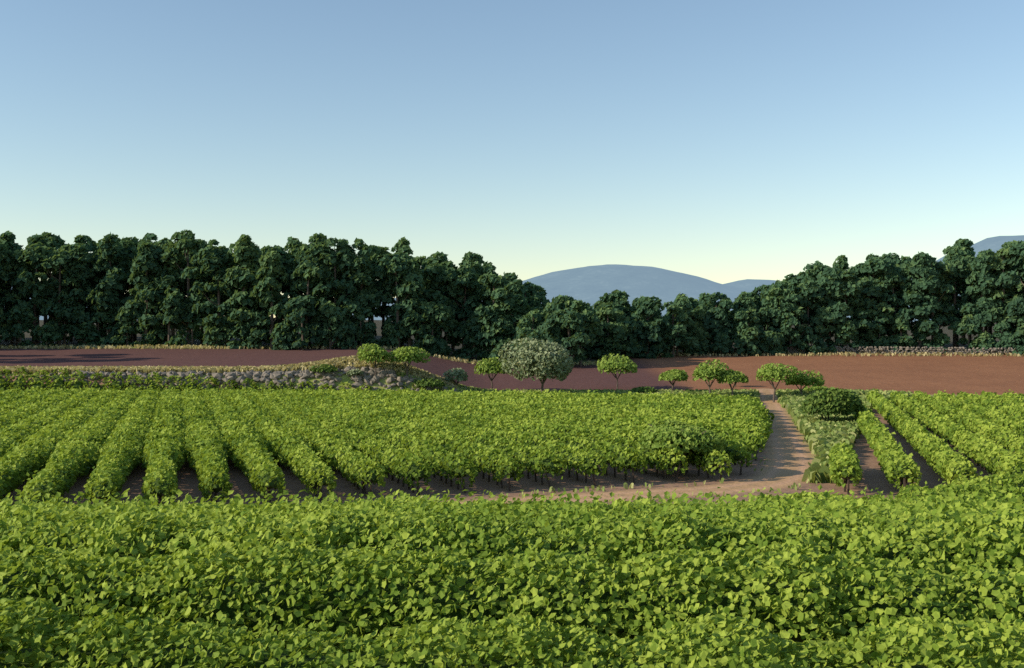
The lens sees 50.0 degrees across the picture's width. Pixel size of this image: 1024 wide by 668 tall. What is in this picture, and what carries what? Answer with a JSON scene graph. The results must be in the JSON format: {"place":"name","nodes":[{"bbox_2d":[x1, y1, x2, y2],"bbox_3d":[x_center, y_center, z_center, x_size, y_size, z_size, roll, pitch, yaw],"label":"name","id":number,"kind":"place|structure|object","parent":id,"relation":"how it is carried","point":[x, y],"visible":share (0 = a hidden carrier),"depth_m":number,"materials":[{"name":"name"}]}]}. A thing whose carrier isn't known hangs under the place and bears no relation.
{"place":"outdoors","nodes":[
{"label":"outdoors","id":0,"kind":"place"},
{"bbox_2d":[0,320,1023,667],"bbox_3d":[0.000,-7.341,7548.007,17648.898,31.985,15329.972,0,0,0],"label":"ground","id":1,"kind":"structure","parent":0,"point":[786,454],"depth_m":152.42,"materials":[{"name":"soil"}]},
{"bbox_2d":[0,242,15,344],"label":"pine tree","id":2,"kind":"object","parent":1,"relation":"on","point":[6,254],"visible":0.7,"depth_m":200.77,"materials":[{"name":"green plant"}]},
{"bbox_2d":[0,307,37,347],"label":"young pine tree","id":3,"kind":"object","parent":1,"relation":"on","point":[21,323],"visible":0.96,"depth_m":197.83,"materials":[{"name":"green plant"}]},
{"bbox_2d":[0,242,61,344],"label":"pine tree","id":4,"kind":"object","parent":1,"relation":"on","point":[24,282],"visible":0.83,"depth_m":200.73,"materials":[{"name":"green plant"}]},
{"bbox_2d":[30,323,62,346],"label":"young pine tree","id":5,"kind":"object","parent":1,"relation":"on","point":[46,333],"visible":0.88,"depth_m":198.93,"materials":[{"name":"green plant"}]},
{"bbox_2d":[29,249,88,345],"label":"pine tree","id":6,"kind":"object","parent":1,"relation":"on","point":[55,259],"visible":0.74,"depth_m":202.15,"materials":[{"name":"green plant"}]},
{"bbox_2d":[48,290,82,344],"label":"young pine tree","id":7,"kind":"object","parent":1,"relation":"on","point":[64,327],"visible":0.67,"depth_m":201.76,"materials":[{"name":"green plant"}]},
{"bbox_2d":[48,234,98,342],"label":"pine tree","id":8,"kind":"object","parent":1,"relation":"on","point":[90,245],"visible":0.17,"depth_m":209.94,"materials":[{"name":"green plant"}]},
{"bbox_2d":[61,243,99,340],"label":"pine tree","id":9,"kind":"object","parent":1,"relation":"on","point":[78,269],"visible":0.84,"depth_m":203.41,"materials":[{"name":"green plant"}]},
{"bbox_2d":[69,320,99,345],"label":"young pine tree","id":10,"kind":"object","parent":1,"relation":"on","point":[79,328],"visible":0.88,"depth_m":201.48,"materials":[{"name":"green plant"}]},
{"bbox_2d":[81,303,114,345],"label":"young pine tree","id":11,"kind":"object","parent":1,"relation":"on","point":[99,317],"visible":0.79,"depth_m":202.05,"materials":[{"name":"green plant"}]},
{"bbox_2d":[86,232,129,336],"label":"pine tree","id":12,"kind":"object","parent":1,"relation":"on","point":[109,253],"visible":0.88,"depth_m":203.28,"materials":[{"name":"broad leaf"},{"name":"bark"}]},
{"bbox_2d":[109,306,140,345],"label":"young pine tree","id":13,"kind":"object","parent":1,"relation":"on","point":[126,326],"visible":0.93,"depth_m":200.98,"materials":[{"name":"green plant"}]},
{"bbox_2d":[116,240,138,342],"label":"pine tree","id":14,"kind":"object","parent":1,"relation":"on","point":[130,251],"visible":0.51,"depth_m":206.90,"materials":[{"name":"green plant"}]},
{"bbox_2d":[124,241,168,343],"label":"pine tree","id":15,"kind":"object","parent":1,"relation":"on","point":[146,261],"visible":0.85,"depth_m":200.63,"materials":[{"name":"broad leaf"},{"name":"bark"}]},
{"bbox_2d":[132,313,167,345],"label":"young pine tree","id":16,"kind":"object","parent":1,"relation":"on","point":[155,340],"visible":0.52,"depth_m":201.56,"materials":[{"name":"green plant"}]},
{"bbox_2d":[136,238,184,344],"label":"pine tree","id":17,"kind":"object","parent":1,"relation":"on","point":[159,244],"visible":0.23,"depth_m":202.18,"materials":[{"name":"green plant"}]},
{"bbox_2d":[148,244,186,336],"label":"pine tree","id":18,"kind":"object","parent":1,"relation":"on","point":[172,268],"visible":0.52,"depth_m":201.66,"materials":[{"name":"green plant"}]},
{"bbox_2d":[146,286,190,346],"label":"young pine tree","id":19,"kind":"object","parent":1,"relation":"on","point":[174,294],"visible":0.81,"depth_m":199.92,"materials":[{"name":"green plant"}]},
{"bbox_2d":[168,301,203,345],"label":"young pine tree","id":20,"kind":"object","parent":1,"relation":"on","point":[196,332],"visible":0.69,"depth_m":199.67,"materials":[{"name":"green plant"}]},
{"bbox_2d":[158,229,221,344],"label":"pine tree","id":21,"kind":"object","parent":1,"relation":"on","point":[186,240],"visible":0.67,"depth_m":199.69,"materials":[{"name":"green plant"}]},
{"bbox_2d":[189,245,244,333],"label":"pine tree","id":22,"kind":"object","parent":1,"relation":"on","point":[211,258],"visible":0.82,"depth_m":196.67,"materials":[{"name":"green plant"}]},
{"bbox_2d":[202,315,235,347],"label":"young pine tree","id":23,"kind":"object","parent":1,"relation":"on","point":[214,336],"visible":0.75,"depth_m":195.45,"materials":[{"name":"green plant"}]},
{"bbox_2d":[0,355,456,388],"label":"dry grass bank","id":24,"kind":"structure","parent":1,"relation":"on","point":[340,362],"depth_m":141.88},
{"bbox_2d":[39,366,460,392],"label":"stone bank rocks","id":25,"kind":"object","parent":24,"relation":"on","point":[370,379],"visible":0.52,"depth_m":139.92,"materials":[{"name":"stone"}]},
{"bbox_2d":[357,343,389,374],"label":"almond tree","id":26,"kind":"object","parent":24,"relation":"on","point":[377,353],"visible":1,"depth_m":138.71,"materials":[{"name":"green plant"}]},
{"bbox_2d":[388,346,430,375],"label":"almond tree","id":27,"kind":"object","parent":24,"relation":"on","point":[409,354],"visible":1,"depth_m":139.72,"materials":[{"name":"green plant"}]},
{"bbox_2d":[223,306,253,348],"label":"young pine tree","id":28,"kind":"object","parent":1,"relation":"on","point":[235,344],"visible":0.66,"depth_m":194.54,"materials":[{"name":"green plant"}]},
{"bbox_2d":[216,234,264,341],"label":"pine tree","id":29,"kind":"object","parent":1,"relation":"on","point":[247,254],"visible":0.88,"depth_m":195.43,"materials":[{"name":"green plant"}]},
{"bbox_2d":[239,308,269,348],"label":"young pine tree","id":30,"kind":"object","parent":1,"relation":"on","point":[262,334],"visible":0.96,"depth_m":193.50,"materials":[{"name":"green plant"}]},
{"bbox_2d":[245,250,291,348],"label":"pine tree","id":31,"kind":"object","parent":1,"relation":"on","point":[268,286],"visible":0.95,"depth_m":194.18,"materials":[{"name":"green plant"}]},
{"bbox_2d":[250,245,303,325],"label":"pine tree","id":32,"kind":"object","parent":1,"relation":"on","point":[287,260],"visible":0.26,"depth_m":198.50,"materials":[{"name":"green plant"}]},
{"bbox_2d":[270,323,300,349],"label":"young pine tree","id":33,"kind":"object","parent":1,"relation":"on","point":[280,340],"visible":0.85,"depth_m":191.02,"materials":[{"name":"green plant"}]},
{"bbox_2d":[281,295,322,349],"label":"young pine tree","id":34,"kind":"object","parent":1,"relation":"on","point":[299,304],"visible":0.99,"depth_m":190.12,"materials":[{"name":"green plant"}]},
{"bbox_2d":[280,250,328,347],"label":"pine tree","id":35,"kind":"object","parent":1,"relation":"on","point":[302,257],"visible":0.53,"depth_m":195.68,"materials":[{"name":"green plant"}]},
{"bbox_2d":[284,260,334,348],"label":"pine tree","id":36,"kind":"object","parent":1,"relation":"on","point":[303,285],"visible":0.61,"depth_m":194.29,"materials":[{"name":"green plant"}]},
{"bbox_2d":[310,301,346,348],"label":"young pine tree","id":37,"kind":"object","parent":1,"relation":"on","point":[332,312],"visible":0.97,"depth_m":192.18,"materials":[{"name":"green plant"}]},
{"bbox_2d":[307,237,357,347],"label":"pine tree","id":38,"kind":"object","parent":1,"relation":"on","point":[325,252],"visible":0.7,"depth_m":195.51,"materials":[{"name":"broad leaf"},{"name":"bark"}]},
{"bbox_2d":[331,299,367,348],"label":"young pine tree","id":39,"kind":"object","parent":1,"relation":"on","point":[354,333],"visible":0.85,"depth_m":192.83,"materials":[{"name":"green plant"}]},
{"bbox_2d":[340,256,379,336],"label":"pine tree","id":40,"kind":"object","parent":1,"relation":"on","point":[364,297],"visible":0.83,"depth_m":196.31,"materials":[{"name":"green plant"}]},
{"bbox_2d":[345,303,380,347],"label":"young pine tree","id":41,"kind":"object","parent":1,"relation":"on","point":[358,317],"visible":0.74,"depth_m":195.29,"materials":[{"name":"green plant"}]},
{"bbox_2d":[334,237,393,318],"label":"pine tree","id":42,"kind":"object","parent":1,"relation":"on","point":[364,248],"visible":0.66,"depth_m":197.28,"materials":[{"name":"green plant"}]},
{"bbox_2d":[0,366,774,505],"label":"vine rows","id":43,"kind":"object","parent":1,"relation":"on","point":[112,432],"visible":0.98,"depth_m":68.09,"materials":[{"name":"green plant"}]},
{"bbox_2d":[369,256,426,347],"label":"pine tree","id":44,"kind":"object","parent":1,"relation":"on","point":[398,267],"visible":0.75,"depth_m":197.72,"materials":[{"name":"green plant"}]},
{"bbox_2d":[391,300,436,350],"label":"young pine tree","id":45,"kind":"object","parent":1,"relation":"on","point":[423,316],"visible":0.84,"depth_m":196.32,"materials":[{"name":"green plant"}]},
{"bbox_2d":[391,258,441,346],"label":"pine tree","id":46,"kind":"object","parent":1,"relation":"on","point":[407,304],"visible":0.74,"depth_m":197.68,"materials":[{"name":"green plant"}]},
{"bbox_2d":[413,301,454,355],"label":"young pine tree","id":47,"kind":"object","parent":1,"relation":"on","point":[440,314],"visible":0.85,"depth_m":197.69,"materials":[{"name":"green plant"}]},
{"bbox_2d":[419,263,464,346],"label":"pine tree","id":48,"kind":"object","parent":1,"relation":"on","point":[438,274],"visible":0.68,"depth_m":202.84,"materials":[{"name":"green plant"}]},
{"bbox_2d":[442,265,483,346],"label":"pine tree","id":49,"kind":"object","parent":1,"relation":"on","point":[466,298],"visible":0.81,"depth_m":203.73,"materials":[{"name":"green plant"}]},
{"bbox_2d":[456,314,485,360],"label":"young pine tree","id":50,"kind":"object","parent":1,"relation":"on","point":[471,341],"visible":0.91,"depth_m":200.00,"materials":[{"name":"green plant"}]},
{"bbox_2d":[474,357,508,388],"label":"almond tree","id":51,"kind":"object","parent":1,"relation":"on","point":[492,367],"visible":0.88,"depth_m":147.29,"materials":[{"name":"green plant"}]},
{"bbox_2d":[473,272,516,350],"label":"pine tree","id":52,"kind":"object","parent":1,"relation":"on","point":[494,284],"visible":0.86,"depth_m":199.09,"materials":[{"name":"green plant"}]},
{"bbox_2d":[475,312,514,358],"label":"young pine tree","id":53,"kind":"object","parent":1,"relation":"on","point":[499,345],"visible":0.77,"depth_m":198.03,"materials":[{"name":"green plant"}]},
{"bbox_2d":[488,279,530,360],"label":"pine tree","id":54,"kind":"object","parent":1,"relation":"on","point":[515,301],"visible":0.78,"depth_m":199.57,"materials":[{"name":"green plant"}]},
{"bbox_2d":[0,467,1023,667],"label":"vine rows","id":55,"kind":"object","parent":1,"relation":"on","point":[926,578],"visible":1,"depth_m":11.92,"materials":[{"name":"green plant"}]},
{"bbox_2d":[0,344,1023,365],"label":"dry grass","id":56,"kind":"structure","parent":1,"relation":"on","point":[188,346],"depth_m":197.53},
{"bbox_2d":[510,311,543,364],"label":"young pine tree","id":57,"kind":"object","parent":1,"relation":"on","point":[525,325],"visible":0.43,"depth_m":192.04,"materials":[{"name":"green plant"}]},
{"bbox_2d":[498,337,573,391],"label":"olive tree","id":58,"kind":"object","parent":1,"relation":"on","point":[548,362],"visible":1,"depth_m":140.31,"materials":[{"name":"green plant"}]},
{"bbox_2d":[527,313,568,361],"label":"young pine tree","id":59,"kind":"object","parent":1,"relation":"on","point":[549,322],"visible":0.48,"depth_m":187.37,"materials":[{"name":"green plant"}]},
{"bbox_2d":[542,307,592,367],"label":"young pine tree","id":60,"kind":"object","parent":1,"relation":"on","point":[571,319],"visible":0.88,"depth_m":186.48,"materials":[{"name":"green plant"}]},
{"bbox_2d":[563,300,605,365],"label":"pine tree","id":61,"kind":"object","parent":1,"relation":"on","point":[591,321],"visible":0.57,"depth_m":190.73,"materials":[{"name":"green plant"}]},
{"bbox_2d":[369,395,828,503],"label":"track weeds","id":62,"kind":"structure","parent":1,"relation":"on","point":[649,485],"depth_m":52.96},
{"bbox_2d":[591,307,630,359],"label":"young pine tree","id":63,"kind":"object","parent":1,"relation":"on","point":[606,346],"visible":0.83,"depth_m":207.46,"materials":[{"name":"green plant"}]},
{"bbox_2d":[595,289,636,319],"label":"pine tree","id":64,"kind":"object","parent":1,"relation":"on","point":[617,299],"visible":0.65,"depth_m":214.66,"materials":[{"name":"green plant"}]},
{"bbox_2d":[597,353,637,388],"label":"almond tree","id":65,"kind":"object","parent":1,"relation":"on","point":[612,366],"visible":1,"depth_m":149.11,"materials":[{"name":"green plant"}]},
{"bbox_2d":[396,368,882,407],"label":"orchard grass","id":66,"kind":"structure","parent":1,"relation":"on","point":[750,392],"depth_m":143.60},
{"bbox_2d":[623,296,671,352],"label":"pine tree","id":67,"kind":"object","parent":1,"relation":"on","point":[644,307],"visible":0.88,"depth_m":211.49,"materials":[{"name":"green plant"}]},
{"bbox_2d":[631,320,665,358],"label":"young pine tree","id":68,"kind":"object","parent":1,"relation":"on","point":[648,326],"visible":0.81,"depth_m":210.79,"materials":[{"name":"green plant"}]},
{"bbox_2d":[659,305,699,357],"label":"young pine tree","id":69,"kind":"object","parent":1,"relation":"on","point":[679,313],"visible":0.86,"depth_m":213.81,"materials":[{"name":"green plant"}]},
{"bbox_2d":[638,419,726,474],"bbox_3d":[9.247,6.304,59.766,4.733,3.226,5.369,0,0,0],"label":"corner tree","id":70,"kind":"object","parent":1,"relation":"on","point":[686,437],"visible":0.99,"depth_m":58.30,"materials":[{"name":"green plant"}]},
{"bbox_2d":[687,308,715,350],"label":"tree","id":71,"kind":"object","parent":1,"relation":"on","point":[704,333],"visible":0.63,"depth_m":219.74,"materials":[{"name":"green plant"}]},
{"bbox_2d":[692,359,729,392],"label":"almond tree","id":72,"kind":"object","parent":1,"relation":"on","point":[703,370],"visible":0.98,"depth_m":139.23,"materials":[{"name":"green plant"}]},
{"bbox_2d":[698,292,733,338],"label":"pine tree","id":73,"kind":"object","parent":1,"relation":"on","point":[724,303],"visible":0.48,"depth_m":222.47,"materials":[{"name":"green plant"}]},
{"bbox_2d":[701,307,733,352],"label":"tree","id":74,"kind":"object","parent":1,"relation":"on","point":[721,315],"visible":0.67,"depth_m":219.61,"materials":[{"name":"green plant"}]},
{"bbox_2d":[706,333,733,355],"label":"young pine tree","id":75,"kind":"object","parent":1,"relation":"on","point":[721,344],"visible":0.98,"depth_m":217.63,"materials":[{"name":"green plant"}]},
{"bbox_2d":[729,327,761,355],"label":"young pine tree","id":76,"kind":"object","parent":1,"relation":"on","point":[750,349],"visible":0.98,"depth_m":216.75,"materials":[{"name":"green plant"}]},
{"bbox_2d":[729,308,763,342],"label":"tree","id":77,"kind":"object","parent":1,"relation":"on","point":[746,315],"visible":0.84,"depth_m":219.91,"materials":[{"name":"green plant"}]},
{"bbox_2d":[750,306,787,341],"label":"tree","id":78,"kind":"object","parent":1,"relation":"on","point":[767,313],"visible":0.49,"depth_m":222.43,"materials":[{"name":"green plant"}]},
{"bbox_2d":[757,331,784,354],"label":"young pine tree","id":79,"kind":"object","parent":1,"relation":"on","point":[770,344],"visible":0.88,"depth_m":218.96,"materials":[{"name":"green plant"}]},
{"bbox_2d":[756,363,801,401],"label":"almond tree","id":80,"kind":"object","parent":1,"relation":"on","point":[772,373],"visible":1,"depth_m":137.00,"materials":[{"name":"green plant"}]},
{"bbox_2d":[761,288,803,350],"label":"tree","id":81,"kind":"object","parent":1,"relation":"on","point":[783,298],"visible":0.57,"depth_m":223.07,"materials":[{"name":"green plant"}]},
{"bbox_2d":[768,303,812,353],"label":"young pine tree","id":82,"kind":"object","parent":1,"relation":"on","point":[792,320],"visible":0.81,"depth_m":221.89,"materials":[{"name":"green plant"}]},
{"bbox_2d":[784,370,824,393],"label":"almond tree","id":83,"kind":"object","parent":1,"relation":"on","point":[807,380],"visible":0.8,"depth_m":138.38,"materials":[{"name":"green plant"}]},
{"bbox_2d":[787,280,825,339],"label":"tree","id":84,"kind":"object","parent":1,"relation":"on","point":[808,300],"visible":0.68,"depth_m":225.87,"materials":[{"name":"green plant"}]},
{"bbox_2d":[812,306,836,353],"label":"tree","id":85,"kind":"object","parent":1,"relation":"on","point":[824,314],"visible":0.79,"depth_m":224.22,"materials":[{"name":"green plant"}]},
{"bbox_2d":[808,267,846,345],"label":"pine tree","id":86,"kind":"object","parent":1,"relation":"on","point":[830,280],"visible":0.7,"depth_m":226.07,"materials":[{"name":"green plant"}]},
{"bbox_2d":[800,387,864,419],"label":"lentisk bush","id":87,"kind":"object","parent":1,"relation":"on","point":[834,401],"visible":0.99,"depth_m":92.07,"materials":[{"name":"green plant"}]},
{"bbox_2d":[828,320,858,352],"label":"young pine tree","id":88,"kind":"object","parent":1,"relation":"on","point":[846,332],"visible":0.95,"depth_m":224.22,"materials":[{"name":"green plant"}]},
{"bbox_2d":[780,390,912,483],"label":"grass patch","id":89,"kind":"object","parent":1,"relation":"on","point":[822,437],"visible":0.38,"depth_m":83.79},
{"bbox_2d":[833,269,870,350],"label":"tree","id":90,"kind":"object","parent":1,"relation":"on","point":[849,288],"visible":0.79,"depth_m":225.52,"materials":[{"name":"green plant"}]},
{"bbox_2d":[706,346,1018,354],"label":"dry stone wall stones","id":91,"kind":"object","parent":1,"relation":"on","point":[891,350],"visible":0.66,"depth_m":222.61,"materials":[{"name":"stone"}]},
{"bbox_2d":[846,276,890,342],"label":"tree","id":92,"kind":"object","parent":1,"relation":"on","point":[871,289],"visible":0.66,"depth_m":229.28,"materials":[{"name":"green plant"}]},
{"bbox_2d":[849,253,896,323],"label":"pine tree","id":93,"kind":"object","parent":1,"relation":"on","point":[873,266],"visible":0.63,"depth_m":230.04,"materials":[{"name":"green plant"}]},
{"bbox_2d":[867,302,895,351],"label":"tree","id":94,"kind":"object","parent":1,"relation":"on","point":[888,310],"visible":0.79,"depth_m":226.86,"materials":[{"name":"green plant"}]},
{"bbox_2d":[874,271,914,343],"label":"pine tree","id":95,"kind":"object","parent":1,"relation":"on","point":[893,281],"visible":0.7,"depth_m":229.75,"materials":[{"name":"green plant"}]},
{"bbox_2d":[884,313,914,351],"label":"tree","id":96,"kind":"object","parent":1,"relation":"on","point":[902,325],"visible":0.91,"depth_m":226.31,"materials":[{"name":"green plant"}]},
{"bbox_2d":[900,251,940,348],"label":"pine tree","id":97,"kind":"object","parent":1,"relation":"on","point":[920,266],"visible":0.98,"depth_m":227.31,"materials":[{"name":"broad leaf"},{"name":"bark"}]},
{"bbox_2d":[828,388,1023,494],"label":"vine rows","id":98,"kind":"object","parent":1,"relation":"on","point":[994,421],"visible":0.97,"depth_m":69.98,"materials":[{"name":"green plant"}]},
{"bbox_2d":[901,255,958,341],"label":"pine tree","id":99,"kind":"object","parent":1,"relation":"on","point":[946,268],"visible":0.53,"depth_m":228.50,"materials":[{"name":"green plant"}]},
{"bbox_2d":[935,248,970,349],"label":"pine tree","id":100,"kind":"object","parent":1,"relation":"on","point":[961,273],"visible":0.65,"depth_m":233.53,"materials":[{"name":"green plant"}]},
{"bbox_2d":[948,313,981,352],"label":"young pine tree","id":101,"kind":"object","parent":1,"relation":"on","point":[953,326],"visible":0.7,"depth_m":227.29,"materials":[{"name":"green plant"}]},
{"bbox_2d":[955,251,1003,335],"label":"pine tree","id":102,"kind":"object","parent":1,"relation":"on","point":[978,275],"visible":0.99,"depth_m":226.31,"materials":[{"name":"green plant"}]},
{"bbox_2d":[974,247,1023,340],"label":"pine tree","id":103,"kind":"object","parent":1,"relation":"on","point":[995,264],"visible":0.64,"depth_m":226.15,"materials":[{"name":"green plant"}]},
{"bbox_2d":[991,320,1013,353],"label":"young pine tree","id":104,"kind":"object","parent":1,"relation":"on","point":[1002,335],"visible":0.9,"depth_m":223.29,"materials":[{"name":"green plant"}]},
{"bbox_2d":[995,240,1023,343],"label":"pine tree","id":105,"kind":"object","parent":1,"relation":"on","point":[1007,278],"visible":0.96,"depth_m":222.81,"materials":[{"name":"green plant"}]},
{"bbox_2d":[0,0,1023,317],"label":"sky","id":106,"kind":"structure","parent":0,"point":[719,141],"materials":[{"name":"blue"}]},
{"bbox_2d":[4,235,1023,321],"bbox_3d":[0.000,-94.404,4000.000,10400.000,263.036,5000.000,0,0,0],"label":"distant hills","id":107,"kind":"structure","parent":0,"point":[591,285],"depth_m":3277.21,"materials":[{"name":"blue"}]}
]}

